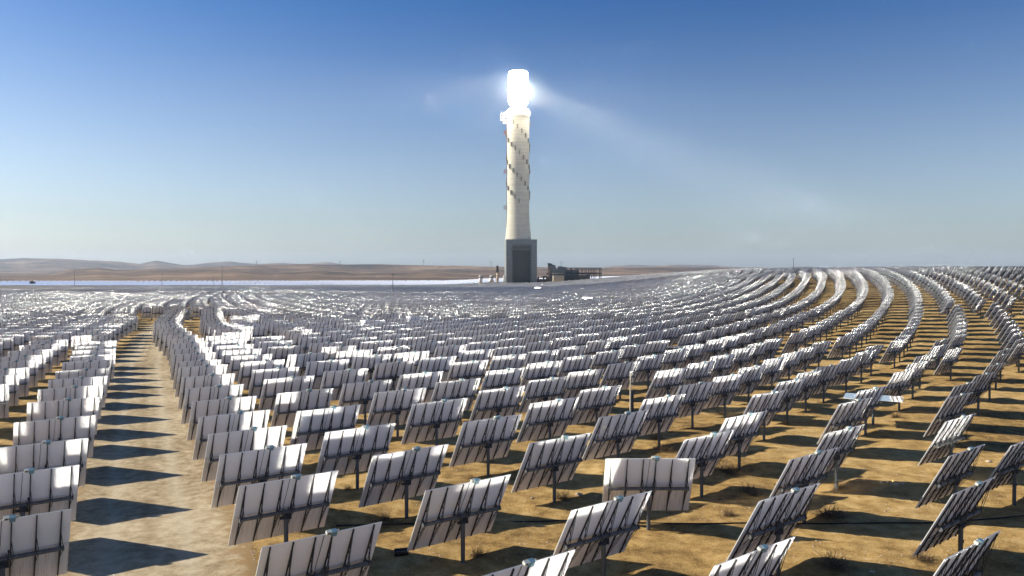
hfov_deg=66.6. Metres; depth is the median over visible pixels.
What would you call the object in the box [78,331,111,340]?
heliostat
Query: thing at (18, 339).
heliostat
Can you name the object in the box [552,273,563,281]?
beige building
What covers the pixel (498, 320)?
heliostat
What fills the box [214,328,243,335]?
heliostat
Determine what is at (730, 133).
sky
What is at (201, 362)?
heliostat
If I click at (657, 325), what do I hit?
heliostat
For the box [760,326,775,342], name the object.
heliostat
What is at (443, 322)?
heliostat
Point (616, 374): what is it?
heliostat
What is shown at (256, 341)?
heliostat
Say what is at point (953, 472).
heliostat
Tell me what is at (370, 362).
heliostat
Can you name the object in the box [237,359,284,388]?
heliostat
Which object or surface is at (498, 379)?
heliostat
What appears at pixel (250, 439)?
heliostat
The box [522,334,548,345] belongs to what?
heliostat
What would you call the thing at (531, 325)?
heliostat
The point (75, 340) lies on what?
heliostat
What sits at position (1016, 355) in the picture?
heliostat
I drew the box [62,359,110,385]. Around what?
heliostat
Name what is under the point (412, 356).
heliostat
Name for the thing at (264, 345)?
heliostat
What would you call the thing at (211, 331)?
heliostat
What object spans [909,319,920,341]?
heliostat
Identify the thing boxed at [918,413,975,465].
heliostat
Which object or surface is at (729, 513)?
dry shrub
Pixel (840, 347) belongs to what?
heliostat
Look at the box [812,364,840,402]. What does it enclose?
heliostat
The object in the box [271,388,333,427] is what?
heliostat
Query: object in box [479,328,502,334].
heliostat
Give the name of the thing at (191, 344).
heliostat
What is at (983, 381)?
heliostat
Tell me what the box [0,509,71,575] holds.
heliostat
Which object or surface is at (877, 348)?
heliostat
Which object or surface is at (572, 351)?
heliostat
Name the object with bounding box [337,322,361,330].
heliostat
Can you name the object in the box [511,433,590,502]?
heliostat
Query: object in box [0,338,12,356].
heliostat
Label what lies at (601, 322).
heliostat
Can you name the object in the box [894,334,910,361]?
heliostat
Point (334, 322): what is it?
heliostat
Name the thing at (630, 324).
heliostat
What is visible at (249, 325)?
heliostat
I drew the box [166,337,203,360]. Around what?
heliostat
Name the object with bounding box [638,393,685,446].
heliostat
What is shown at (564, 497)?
dry shrub
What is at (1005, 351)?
heliostat
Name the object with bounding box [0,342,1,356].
heliostat
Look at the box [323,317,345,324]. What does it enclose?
heliostat
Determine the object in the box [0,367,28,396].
heliostat
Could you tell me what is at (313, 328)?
heliostat
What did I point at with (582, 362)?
heliostat
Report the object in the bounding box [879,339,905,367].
heliostat
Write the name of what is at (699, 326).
heliostat
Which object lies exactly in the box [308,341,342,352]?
heliostat
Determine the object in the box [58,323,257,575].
dirt road
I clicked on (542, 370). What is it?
heliostat
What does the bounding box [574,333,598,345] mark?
heliostat
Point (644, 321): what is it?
heliostat
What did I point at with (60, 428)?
heliostat
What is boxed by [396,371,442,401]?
heliostat
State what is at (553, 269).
condenser structure
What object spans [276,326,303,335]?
heliostat
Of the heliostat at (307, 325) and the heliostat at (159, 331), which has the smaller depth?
the heliostat at (159, 331)
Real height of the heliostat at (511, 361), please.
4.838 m
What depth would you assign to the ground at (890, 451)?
55.78 m
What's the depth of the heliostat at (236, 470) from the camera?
46.44 m
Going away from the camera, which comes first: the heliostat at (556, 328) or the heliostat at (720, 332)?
the heliostat at (720, 332)
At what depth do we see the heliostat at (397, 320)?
172.49 m
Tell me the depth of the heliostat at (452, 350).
111.01 m
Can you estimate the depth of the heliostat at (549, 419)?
64.72 m
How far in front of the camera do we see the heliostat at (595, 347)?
118.69 m
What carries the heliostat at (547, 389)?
on the ground at (890, 451)
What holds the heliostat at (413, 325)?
on the ground at (890, 451)
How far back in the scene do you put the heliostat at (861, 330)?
140.78 m
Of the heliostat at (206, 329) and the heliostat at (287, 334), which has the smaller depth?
the heliostat at (287, 334)
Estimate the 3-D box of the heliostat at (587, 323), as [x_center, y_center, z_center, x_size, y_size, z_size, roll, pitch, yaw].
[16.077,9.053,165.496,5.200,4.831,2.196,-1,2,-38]
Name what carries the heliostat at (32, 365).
on the ground at (890, 451)
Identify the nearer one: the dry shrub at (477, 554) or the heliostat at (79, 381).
the dry shrub at (477, 554)
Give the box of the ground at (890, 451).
[0,273,1023,575]
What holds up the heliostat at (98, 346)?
on the ground at (890, 451)
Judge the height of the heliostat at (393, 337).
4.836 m
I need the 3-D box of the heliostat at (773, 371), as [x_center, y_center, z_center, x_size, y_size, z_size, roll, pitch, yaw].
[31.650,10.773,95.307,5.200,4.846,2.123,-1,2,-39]
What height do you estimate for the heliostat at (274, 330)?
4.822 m
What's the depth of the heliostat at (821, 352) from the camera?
118.32 m
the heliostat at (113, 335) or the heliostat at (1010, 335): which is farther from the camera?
the heliostat at (113, 335)
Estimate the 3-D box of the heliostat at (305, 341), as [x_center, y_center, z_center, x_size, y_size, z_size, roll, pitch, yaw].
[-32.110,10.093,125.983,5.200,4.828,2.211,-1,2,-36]
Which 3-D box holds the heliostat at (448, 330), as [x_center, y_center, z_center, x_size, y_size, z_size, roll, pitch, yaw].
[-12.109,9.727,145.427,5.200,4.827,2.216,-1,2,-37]
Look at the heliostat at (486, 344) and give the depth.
117.61 m
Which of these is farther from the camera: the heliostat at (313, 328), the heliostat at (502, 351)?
the heliostat at (313, 328)
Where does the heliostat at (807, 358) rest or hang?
on the ground at (890, 451)
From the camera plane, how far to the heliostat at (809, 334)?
140.27 m
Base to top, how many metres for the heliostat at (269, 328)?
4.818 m
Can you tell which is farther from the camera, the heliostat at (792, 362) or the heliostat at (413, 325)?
the heliostat at (413, 325)
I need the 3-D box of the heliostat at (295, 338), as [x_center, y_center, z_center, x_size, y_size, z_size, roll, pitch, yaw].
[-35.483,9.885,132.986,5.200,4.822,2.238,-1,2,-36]
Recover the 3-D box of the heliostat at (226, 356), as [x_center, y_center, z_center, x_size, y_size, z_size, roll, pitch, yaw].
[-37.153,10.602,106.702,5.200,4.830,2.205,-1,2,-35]
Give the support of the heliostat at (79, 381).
on the ground at (890, 451)
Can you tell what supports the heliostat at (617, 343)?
on the ground at (890, 451)
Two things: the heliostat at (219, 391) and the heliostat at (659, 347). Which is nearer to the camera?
the heliostat at (219, 391)
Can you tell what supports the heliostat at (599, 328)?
on the ground at (890, 451)
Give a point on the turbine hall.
(573, 277)
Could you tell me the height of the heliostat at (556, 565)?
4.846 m
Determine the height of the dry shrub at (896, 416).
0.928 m
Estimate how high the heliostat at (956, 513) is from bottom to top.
4.856 m
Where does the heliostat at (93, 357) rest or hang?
on the ground at (890, 451)
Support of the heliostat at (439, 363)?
on the ground at (890, 451)
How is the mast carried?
on the ground at (890, 451)
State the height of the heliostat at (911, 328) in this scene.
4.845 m
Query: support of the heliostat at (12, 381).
on the ground at (890, 451)
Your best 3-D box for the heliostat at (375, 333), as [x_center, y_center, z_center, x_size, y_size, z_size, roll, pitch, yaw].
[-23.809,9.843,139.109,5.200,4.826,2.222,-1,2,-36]
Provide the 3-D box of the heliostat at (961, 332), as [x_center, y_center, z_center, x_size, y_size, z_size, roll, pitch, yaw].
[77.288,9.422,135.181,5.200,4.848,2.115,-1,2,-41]
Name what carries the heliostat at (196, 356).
on the ground at (890, 451)
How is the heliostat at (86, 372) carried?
on the ground at (890, 451)
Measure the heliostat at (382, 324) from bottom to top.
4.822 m
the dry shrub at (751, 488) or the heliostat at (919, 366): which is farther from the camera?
the heliostat at (919, 366)
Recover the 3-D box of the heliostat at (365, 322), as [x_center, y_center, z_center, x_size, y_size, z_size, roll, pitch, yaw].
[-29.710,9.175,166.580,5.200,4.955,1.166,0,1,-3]
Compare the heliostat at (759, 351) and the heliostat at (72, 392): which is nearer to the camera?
the heliostat at (72, 392)
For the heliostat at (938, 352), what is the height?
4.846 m
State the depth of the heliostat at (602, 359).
104.75 m
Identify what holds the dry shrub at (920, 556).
on the ground at (890, 451)
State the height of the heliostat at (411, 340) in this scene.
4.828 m
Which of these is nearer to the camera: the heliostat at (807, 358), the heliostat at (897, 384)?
the heliostat at (897, 384)
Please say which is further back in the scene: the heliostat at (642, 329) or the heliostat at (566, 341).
the heliostat at (642, 329)
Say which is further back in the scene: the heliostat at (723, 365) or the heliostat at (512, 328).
the heliostat at (512, 328)
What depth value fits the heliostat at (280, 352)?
112.01 m
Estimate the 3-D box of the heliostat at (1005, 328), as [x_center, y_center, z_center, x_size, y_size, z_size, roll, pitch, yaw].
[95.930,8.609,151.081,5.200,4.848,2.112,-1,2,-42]
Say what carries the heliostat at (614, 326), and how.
on the ground at (890, 451)
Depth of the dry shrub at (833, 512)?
48.00 m
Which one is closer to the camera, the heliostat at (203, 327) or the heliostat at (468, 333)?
the heliostat at (468, 333)
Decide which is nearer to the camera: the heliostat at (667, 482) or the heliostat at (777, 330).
the heliostat at (667, 482)
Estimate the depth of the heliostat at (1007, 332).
142.81 m
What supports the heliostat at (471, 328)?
on the ground at (890, 451)
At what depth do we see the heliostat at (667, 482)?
45.56 m
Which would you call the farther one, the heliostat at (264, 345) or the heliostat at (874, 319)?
the heliostat at (874, 319)
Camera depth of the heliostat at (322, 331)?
145.59 m
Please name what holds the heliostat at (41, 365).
on the ground at (890, 451)
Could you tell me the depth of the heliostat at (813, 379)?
84.10 m
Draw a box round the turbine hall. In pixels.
[563,274,589,280]
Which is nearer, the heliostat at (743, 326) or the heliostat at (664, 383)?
the heliostat at (664, 383)
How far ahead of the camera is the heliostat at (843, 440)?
54.15 m
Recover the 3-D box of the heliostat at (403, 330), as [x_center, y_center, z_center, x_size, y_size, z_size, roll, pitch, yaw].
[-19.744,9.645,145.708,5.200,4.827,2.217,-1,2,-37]
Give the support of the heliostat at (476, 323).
on the ground at (890, 451)
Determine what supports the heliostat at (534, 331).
on the ground at (890, 451)
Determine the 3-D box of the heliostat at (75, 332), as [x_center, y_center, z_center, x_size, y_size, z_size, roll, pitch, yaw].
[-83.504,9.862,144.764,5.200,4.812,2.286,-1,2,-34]
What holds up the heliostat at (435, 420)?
on the ground at (890, 451)
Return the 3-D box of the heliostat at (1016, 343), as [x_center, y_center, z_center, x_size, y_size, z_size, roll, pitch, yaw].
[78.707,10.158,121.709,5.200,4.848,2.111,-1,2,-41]
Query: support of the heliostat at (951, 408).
on the ground at (890, 451)
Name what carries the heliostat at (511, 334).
on the ground at (890, 451)
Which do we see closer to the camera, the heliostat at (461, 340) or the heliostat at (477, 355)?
the heliostat at (477, 355)
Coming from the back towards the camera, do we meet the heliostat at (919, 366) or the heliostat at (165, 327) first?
the heliostat at (165, 327)
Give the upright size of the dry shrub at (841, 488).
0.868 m
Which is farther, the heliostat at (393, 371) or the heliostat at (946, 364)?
the heliostat at (946, 364)
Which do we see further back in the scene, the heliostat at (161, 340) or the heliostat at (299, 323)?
the heliostat at (299, 323)
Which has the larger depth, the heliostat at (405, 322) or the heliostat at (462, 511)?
the heliostat at (405, 322)
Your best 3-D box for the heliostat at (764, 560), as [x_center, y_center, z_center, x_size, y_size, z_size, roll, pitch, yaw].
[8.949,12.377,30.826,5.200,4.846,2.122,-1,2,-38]
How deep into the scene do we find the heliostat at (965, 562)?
30.98 m
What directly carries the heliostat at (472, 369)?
on the ground at (890, 451)
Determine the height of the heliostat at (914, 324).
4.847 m
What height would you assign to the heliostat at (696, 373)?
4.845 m
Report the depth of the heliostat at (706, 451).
52.39 m
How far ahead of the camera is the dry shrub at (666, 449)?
64.31 m
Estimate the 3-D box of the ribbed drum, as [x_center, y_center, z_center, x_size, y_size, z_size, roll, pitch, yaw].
[-5.853,13.944,41.139,0.720,0.424,0.442,0,1,-12]
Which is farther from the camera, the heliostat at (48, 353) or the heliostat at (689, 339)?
the heliostat at (689, 339)
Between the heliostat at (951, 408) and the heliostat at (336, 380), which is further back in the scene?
the heliostat at (336, 380)
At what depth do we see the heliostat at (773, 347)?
122.38 m
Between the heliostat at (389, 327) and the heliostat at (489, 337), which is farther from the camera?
the heliostat at (389, 327)
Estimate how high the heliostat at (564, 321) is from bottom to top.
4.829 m
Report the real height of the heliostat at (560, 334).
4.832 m
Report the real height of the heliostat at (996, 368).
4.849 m
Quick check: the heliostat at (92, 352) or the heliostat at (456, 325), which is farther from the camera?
the heliostat at (456, 325)
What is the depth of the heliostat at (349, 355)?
104.47 m
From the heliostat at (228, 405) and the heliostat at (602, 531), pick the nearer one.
the heliostat at (602, 531)
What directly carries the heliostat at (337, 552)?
on the ground at (890, 451)
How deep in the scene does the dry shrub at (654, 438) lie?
69.43 m
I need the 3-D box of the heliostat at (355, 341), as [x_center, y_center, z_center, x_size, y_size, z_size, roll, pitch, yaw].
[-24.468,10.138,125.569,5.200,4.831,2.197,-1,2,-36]
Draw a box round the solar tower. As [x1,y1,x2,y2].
[500,70,536,283]
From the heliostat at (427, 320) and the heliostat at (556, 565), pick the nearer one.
the heliostat at (556, 565)
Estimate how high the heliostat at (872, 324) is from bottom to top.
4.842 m
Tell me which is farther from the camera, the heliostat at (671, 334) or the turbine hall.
the turbine hall
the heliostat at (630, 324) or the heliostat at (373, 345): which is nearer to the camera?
the heliostat at (373, 345)
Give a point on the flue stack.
(497, 275)
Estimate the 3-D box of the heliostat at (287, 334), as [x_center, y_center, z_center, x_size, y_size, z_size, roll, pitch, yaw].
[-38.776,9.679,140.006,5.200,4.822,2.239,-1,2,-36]
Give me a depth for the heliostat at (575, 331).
144.54 m
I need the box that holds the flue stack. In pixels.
[496,266,498,282]
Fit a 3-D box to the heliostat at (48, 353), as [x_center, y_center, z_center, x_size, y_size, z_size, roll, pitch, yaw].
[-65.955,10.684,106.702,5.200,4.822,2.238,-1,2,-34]
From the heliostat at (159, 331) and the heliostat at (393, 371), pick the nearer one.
the heliostat at (393, 371)
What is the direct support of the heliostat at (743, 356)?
on the ground at (890, 451)
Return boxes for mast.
[630,371,634,411]
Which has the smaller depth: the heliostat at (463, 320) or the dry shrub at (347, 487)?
the dry shrub at (347, 487)
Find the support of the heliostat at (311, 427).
on the ground at (890, 451)
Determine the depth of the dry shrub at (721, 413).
81.65 m
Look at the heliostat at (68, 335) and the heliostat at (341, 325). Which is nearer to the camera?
the heliostat at (68, 335)
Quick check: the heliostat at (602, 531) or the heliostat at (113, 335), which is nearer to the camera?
the heliostat at (602, 531)
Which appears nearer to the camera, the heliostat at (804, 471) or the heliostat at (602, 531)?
the heliostat at (602, 531)
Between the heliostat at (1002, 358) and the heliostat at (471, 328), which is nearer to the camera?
the heliostat at (1002, 358)
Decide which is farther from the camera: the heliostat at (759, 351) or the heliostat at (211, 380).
the heliostat at (759, 351)
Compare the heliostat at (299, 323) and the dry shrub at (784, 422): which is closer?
the dry shrub at (784, 422)
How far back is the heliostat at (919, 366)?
91.31 m
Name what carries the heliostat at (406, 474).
on the ground at (890, 451)
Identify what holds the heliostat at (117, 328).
on the ground at (890, 451)
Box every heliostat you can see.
[0,331,32,344]
[0,334,23,350]
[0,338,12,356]
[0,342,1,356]
[0,354,45,379]
[0,360,38,386]
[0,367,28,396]
[0,374,18,405]
[0,384,8,417]
[0,438,87,486]
[0,465,78,520]
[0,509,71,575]
[8,349,52,372]
[10,328,42,335]
[13,415,95,457]
[19,343,60,365]
[27,397,98,434]
[29,334,64,340]
[29,339,67,360]
[37,385,102,418]
[38,331,71,349]
[47,328,78,335]
[48,376,106,407]
[55,325,85,331]
[55,368,108,396]
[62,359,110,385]
[69,354,115,378]
[71,334,106,355]
[72,348,115,355]
[75,344,114,350]
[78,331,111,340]
[79,340,116,359]
[84,328,115,340]
[90,325,119,341]
[96,323,124,338]
[152,322,180,339]
[152,325,182,342]
[154,327,185,346]
[158,331,191,350]
[162,334,197,355]
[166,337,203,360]
[168,341,207,365]
[169,347,211,372]
[170,352,215,379]
[173,359,220,388]
[175,364,227,396]
[178,373,234,408]
[181,384,243,423]
[187,396,256,439]
[192,409,269,459]
[201,322,228,337]
[201,425,286,481]
[203,324,231,341]
[206,335,238,346]
[208,326,236,335]
[211,339,246,359]
[211,443,306,507]
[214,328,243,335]
[215,344,253,364]
[221,348,261,373]
[222,331,252,343]
[228,353,271,381]
[228,470,337,545]
[232,320,256,325]
[233,322,258,325]
[236,324,262,328]
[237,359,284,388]
[239,326,266,343]
[248,367,298,398]
[252,335,284,348]
[256,522,381,575]
[258,340,292,353]
[258,375,314,410]
[264,320,287,335]
[266,322,292,335]
[267,345,303,367]
[270,324,297,335]
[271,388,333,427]
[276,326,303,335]
[283,329,311,339]
[286,352,326,376]
[290,332,320,345]
[290,404,360,450]
[297,320,320,326]
[298,336,330,353]
[302,321,326,328]
[305,359,348,388]
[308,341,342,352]
[309,325,333,332]
[316,327,342,336]
[316,423,395,488]
[320,368,368,400]
[321,345,356,360]
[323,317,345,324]
[324,330,352,341]
[329,319,352,327]
[334,333,363,345]
[335,349,372,367]
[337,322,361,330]
[338,379,391,424]
[345,324,370,333]
[346,336,376,348]
[352,354,391,380]
[355,318,376,321]
[355,326,381,335]
[359,444,448,518]
[360,340,392,354]
[361,319,384,325]
[366,330,393,340]
[366,387,426,436]
[372,322,395,329]
[372,360,415,390]
[377,345,410,362]
[379,333,407,345]
[383,324,407,333]
[387,318,408,323]
[393,351,429,373]
[394,336,424,351]
[395,327,420,336]
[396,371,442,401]
[397,320,418,327]
[401,398,467,445]
[407,474,510,562]
[408,322,430,330]
[409,330,435,341]
[412,340,443,357]
[416,356,455,381]
[419,318,439,323]
[421,324,444,333]
[425,333,453,345]
[431,320,452,328]
[431,378,480,410]
[433,344,466,361]
[436,327,460,337]
[444,336,473,350]
[445,322,467,328]
[446,360,488,386]
[449,414,521,475]
[453,318,472,322]
[453,330,479,340]
[458,349,493,372]
[461,325,483,334]
[467,320,487,325]
[467,340,497,361]
[469,386,524,420]
[473,334,500,351]
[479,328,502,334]
[480,367,524,390]
[483,322,504,328]
[484,549,574,575]
[487,318,506,323]
[488,354,525,370]
[493,345,524,355]
[495,330,524,349]
[496,338,524,347]
[502,325,523,330]
[504,320,523,326]
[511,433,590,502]
[516,397,578,442]
[518,376,568,412]
[520,360,561,391]
[522,327,545,337]
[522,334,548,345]
[522,341,552,363]
[522,349,558,376]
[523,319,541,324]
[523,322,543,329]
[542,320,560,327]
[544,325,565,333]
[547,331,570,340]
[550,336,576,356]
[553,490,651,575]
[555,345,586,369]
[558,354,594,376]
[559,319,576,325]
[561,369,603,398]
[563,322,582,331]
[568,385,621,424]
[569,327,589,336]
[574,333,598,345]
[581,320,598,327]
[582,410,648,460]
[584,339,611,361]
[588,325,607,332]
[590,349,624,374]
[596,330,617,340]
[597,319,613,325]
[599,361,639,398]
[602,456,695,529]
[605,322,623,331]
[607,336,630,350]
[615,327,635,336]
[620,344,646,362]
[621,320,637,327]
[627,333,649,345]
[631,354,665,388]
[632,324,650,334]
[635,318,650,325]
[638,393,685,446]
[642,340,669,355]
[645,368,687,398]
[646,330,666,342]
[648,321,664,330]
[659,348,690,370]
[662,319,677,329]
[663,327,681,345]
[666,346,683,349]
[674,317,688,327]
[675,324,694,342]
[676,381,715,427]
[676,430,733,496]
[677,333,701,345]
[677,361,715,391]
[682,343,706,367]
[691,321,706,332]
[697,330,715,343]
[698,338,728,361]
[702,318,717,330]
[702,373,745,415]
[707,354,735,381]
[709,536,795,575]
[710,326,728,339]
[719,410,767,469]
[721,335,740,354]
[723,323,739,336]
[726,483,819,575]
[727,347,755,373]
[734,321,749,335]
[736,332,753,348]
[736,365,766,403]
[743,389,787,439]
[744,317,758,333]
[747,342,769,365]
[748,328,765,343]
[757,357,788,389]
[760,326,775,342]
[760,338,783,360]
[769,447,837,522]
[770,323,784,338]
[775,378,807,422]
[778,319,792,340]
[778,351,804,380]
[781,331,806,352]
[786,316,798,334]
[795,346,818,371]
[796,369,824,410]
[800,327,815,347]
[809,324,823,343]
[810,341,831,366]
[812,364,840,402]
[816,321,829,341]
[816,424,864,489]
[817,397,871,443]
[823,318,835,338]
[827,335,853,359]
[831,357,861,392]
[843,393,902,424]
[845,331,860,356]
[851,327,866,351]
[852,350,875,382]
[853,386,886,434]
[857,323,871,346]
[863,320,875,342]
[865,344,883,374]
[867,317,879,338]
[877,369,916,410]
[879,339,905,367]
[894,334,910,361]
[900,330,913,355]
[903,326,916,350]
[905,361,927,398]
[907,323,919,345]
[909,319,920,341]
[913,354,933,388]
[913,477,995,555]
[915,444,984,507]
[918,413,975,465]
[923,392,972,436]
[927,344,949,374]
[928,338,950,365]
[933,347,963,379]
[933,530,1000,575]
[943,334,967,359]
[948,321,967,338]
[948,324,967,343]
[948,329,967,346]
[948,381,976,416]
[965,372,994,414]
[982,363,1004,401]
[986,441,1023,504]
[989,354,1008,388]
[996,320,1015,338]
[996,348,1012,380]
[998,324,1018,343]
[1000,327,1020,348]
[1004,331,1023,349]
[1004,343,1023,371]
[1006,338,1023,365]
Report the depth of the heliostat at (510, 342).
124.28 m
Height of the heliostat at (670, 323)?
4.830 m
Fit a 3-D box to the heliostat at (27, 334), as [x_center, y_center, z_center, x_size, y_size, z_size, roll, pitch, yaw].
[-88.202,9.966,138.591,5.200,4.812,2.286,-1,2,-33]
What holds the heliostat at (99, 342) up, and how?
on the ground at (890, 451)
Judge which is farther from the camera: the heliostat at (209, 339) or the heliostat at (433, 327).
the heliostat at (433, 327)
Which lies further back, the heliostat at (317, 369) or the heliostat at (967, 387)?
the heliostat at (317, 369)
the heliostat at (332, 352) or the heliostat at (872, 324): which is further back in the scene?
the heliostat at (872, 324)
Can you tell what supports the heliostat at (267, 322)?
on the ground at (890, 451)
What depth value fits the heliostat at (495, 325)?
158.10 m
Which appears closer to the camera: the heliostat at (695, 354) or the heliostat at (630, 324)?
the heliostat at (695, 354)
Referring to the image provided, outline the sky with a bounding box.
[0,0,1023,267]
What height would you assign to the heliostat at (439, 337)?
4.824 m
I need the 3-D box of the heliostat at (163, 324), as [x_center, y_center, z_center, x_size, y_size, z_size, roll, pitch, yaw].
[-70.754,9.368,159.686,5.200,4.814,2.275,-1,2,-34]
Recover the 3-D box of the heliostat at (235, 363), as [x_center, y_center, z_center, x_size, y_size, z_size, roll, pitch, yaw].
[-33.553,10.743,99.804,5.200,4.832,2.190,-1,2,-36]
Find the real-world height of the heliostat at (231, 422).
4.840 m
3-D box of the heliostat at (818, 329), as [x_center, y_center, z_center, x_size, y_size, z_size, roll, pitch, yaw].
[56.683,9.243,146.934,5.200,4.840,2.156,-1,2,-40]
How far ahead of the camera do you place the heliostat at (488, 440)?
56.82 m
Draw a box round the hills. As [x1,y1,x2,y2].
[0,258,988,281]
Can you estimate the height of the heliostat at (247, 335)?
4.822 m
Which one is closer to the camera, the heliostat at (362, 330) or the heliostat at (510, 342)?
the heliostat at (510, 342)
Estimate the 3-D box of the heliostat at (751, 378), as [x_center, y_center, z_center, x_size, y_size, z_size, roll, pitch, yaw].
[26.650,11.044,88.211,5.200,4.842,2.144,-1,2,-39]
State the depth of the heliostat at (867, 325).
147.91 m
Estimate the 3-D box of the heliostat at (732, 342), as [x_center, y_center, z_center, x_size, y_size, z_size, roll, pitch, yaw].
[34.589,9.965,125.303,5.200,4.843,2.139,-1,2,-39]
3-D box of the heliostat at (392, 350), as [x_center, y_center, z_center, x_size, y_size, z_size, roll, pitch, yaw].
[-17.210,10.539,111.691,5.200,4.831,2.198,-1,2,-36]
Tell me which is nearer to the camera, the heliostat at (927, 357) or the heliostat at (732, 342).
the heliostat at (927, 357)
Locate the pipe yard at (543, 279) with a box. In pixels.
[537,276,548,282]
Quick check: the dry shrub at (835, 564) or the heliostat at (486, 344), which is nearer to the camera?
the dry shrub at (835, 564)
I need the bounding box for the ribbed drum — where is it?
[394,547,407,555]
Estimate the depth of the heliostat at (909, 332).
134.06 m
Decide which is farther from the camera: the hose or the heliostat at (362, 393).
the heliostat at (362, 393)
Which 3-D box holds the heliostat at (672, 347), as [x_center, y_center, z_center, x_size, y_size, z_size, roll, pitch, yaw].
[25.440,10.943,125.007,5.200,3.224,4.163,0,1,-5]
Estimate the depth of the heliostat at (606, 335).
137.97 m
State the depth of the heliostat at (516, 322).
164.91 m
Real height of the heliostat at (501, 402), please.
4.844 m
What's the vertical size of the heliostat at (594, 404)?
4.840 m
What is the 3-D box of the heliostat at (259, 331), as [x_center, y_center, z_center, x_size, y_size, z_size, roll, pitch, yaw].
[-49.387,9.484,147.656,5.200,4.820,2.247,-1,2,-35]
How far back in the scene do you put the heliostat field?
262.77 m
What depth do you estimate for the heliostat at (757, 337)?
139.46 m
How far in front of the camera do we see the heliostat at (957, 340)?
127.39 m
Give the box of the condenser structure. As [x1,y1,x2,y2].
[546,263,601,281]
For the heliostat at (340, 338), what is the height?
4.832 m
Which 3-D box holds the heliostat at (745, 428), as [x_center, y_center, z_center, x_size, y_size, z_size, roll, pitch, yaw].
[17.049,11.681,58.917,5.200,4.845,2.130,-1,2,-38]
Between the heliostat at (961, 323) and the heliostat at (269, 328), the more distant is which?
the heliostat at (269, 328)
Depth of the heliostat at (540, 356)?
103.61 m
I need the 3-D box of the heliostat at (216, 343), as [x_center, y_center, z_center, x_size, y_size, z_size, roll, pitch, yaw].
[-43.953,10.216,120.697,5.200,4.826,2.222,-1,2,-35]
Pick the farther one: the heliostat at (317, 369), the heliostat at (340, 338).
the heliostat at (340, 338)
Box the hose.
[336,515,1023,525]
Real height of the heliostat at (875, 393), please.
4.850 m
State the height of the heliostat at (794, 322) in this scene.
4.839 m
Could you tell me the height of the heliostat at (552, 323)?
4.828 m
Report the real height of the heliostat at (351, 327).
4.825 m
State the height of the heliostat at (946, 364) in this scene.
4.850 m
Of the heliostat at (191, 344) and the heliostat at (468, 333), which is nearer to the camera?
the heliostat at (191, 344)
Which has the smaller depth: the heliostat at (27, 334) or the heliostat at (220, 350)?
the heliostat at (220, 350)
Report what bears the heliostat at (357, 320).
on the ground at (890, 451)
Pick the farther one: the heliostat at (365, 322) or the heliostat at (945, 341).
the heliostat at (365, 322)
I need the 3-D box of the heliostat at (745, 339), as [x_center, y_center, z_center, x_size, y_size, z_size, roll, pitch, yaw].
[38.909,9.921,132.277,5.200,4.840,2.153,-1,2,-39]
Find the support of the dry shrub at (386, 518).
on the ground at (890, 451)
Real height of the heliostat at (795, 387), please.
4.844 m
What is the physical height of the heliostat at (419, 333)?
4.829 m
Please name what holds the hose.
on the ground at (890, 451)
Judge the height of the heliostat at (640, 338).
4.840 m
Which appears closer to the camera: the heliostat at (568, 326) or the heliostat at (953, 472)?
the heliostat at (953, 472)
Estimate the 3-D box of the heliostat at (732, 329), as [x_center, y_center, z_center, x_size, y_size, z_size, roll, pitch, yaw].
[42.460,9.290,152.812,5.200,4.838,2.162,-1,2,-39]
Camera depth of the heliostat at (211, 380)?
79.26 m
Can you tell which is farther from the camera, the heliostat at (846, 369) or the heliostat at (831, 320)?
the heliostat at (831, 320)
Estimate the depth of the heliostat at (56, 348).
114.52 m
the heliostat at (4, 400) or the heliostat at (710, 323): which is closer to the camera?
the heliostat at (4, 400)
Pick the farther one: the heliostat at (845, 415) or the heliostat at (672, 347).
the heliostat at (672, 347)
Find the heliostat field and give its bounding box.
[0,266,1023,336]
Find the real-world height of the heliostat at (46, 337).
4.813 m
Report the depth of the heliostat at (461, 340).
124.42 m
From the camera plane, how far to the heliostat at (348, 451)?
53.49 m
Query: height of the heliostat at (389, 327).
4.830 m
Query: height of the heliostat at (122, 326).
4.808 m
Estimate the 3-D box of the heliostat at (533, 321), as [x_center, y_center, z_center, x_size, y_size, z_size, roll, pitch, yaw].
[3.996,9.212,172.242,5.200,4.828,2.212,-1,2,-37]
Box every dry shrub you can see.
[342,483,353,489]
[372,509,396,521]
[465,542,498,558]
[546,490,574,501]
[644,433,673,440]
[648,441,679,452]
[710,408,734,415]
[715,461,759,476]
[718,507,737,516]
[734,483,763,493]
[747,486,764,497]
[776,419,789,425]
[807,499,868,522]
[807,547,868,574]
[831,481,850,490]
[883,411,902,417]
[902,545,940,565]
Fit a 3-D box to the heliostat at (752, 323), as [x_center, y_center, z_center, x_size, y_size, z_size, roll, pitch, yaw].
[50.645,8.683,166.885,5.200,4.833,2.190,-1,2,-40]
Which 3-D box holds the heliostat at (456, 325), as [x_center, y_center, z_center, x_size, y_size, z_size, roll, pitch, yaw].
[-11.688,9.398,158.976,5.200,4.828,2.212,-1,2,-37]
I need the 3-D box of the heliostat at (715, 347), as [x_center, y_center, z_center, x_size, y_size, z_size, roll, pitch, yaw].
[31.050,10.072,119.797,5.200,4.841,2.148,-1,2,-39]
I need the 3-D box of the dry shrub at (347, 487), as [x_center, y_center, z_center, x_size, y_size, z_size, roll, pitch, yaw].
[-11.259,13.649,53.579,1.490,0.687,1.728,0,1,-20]
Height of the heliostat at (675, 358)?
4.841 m

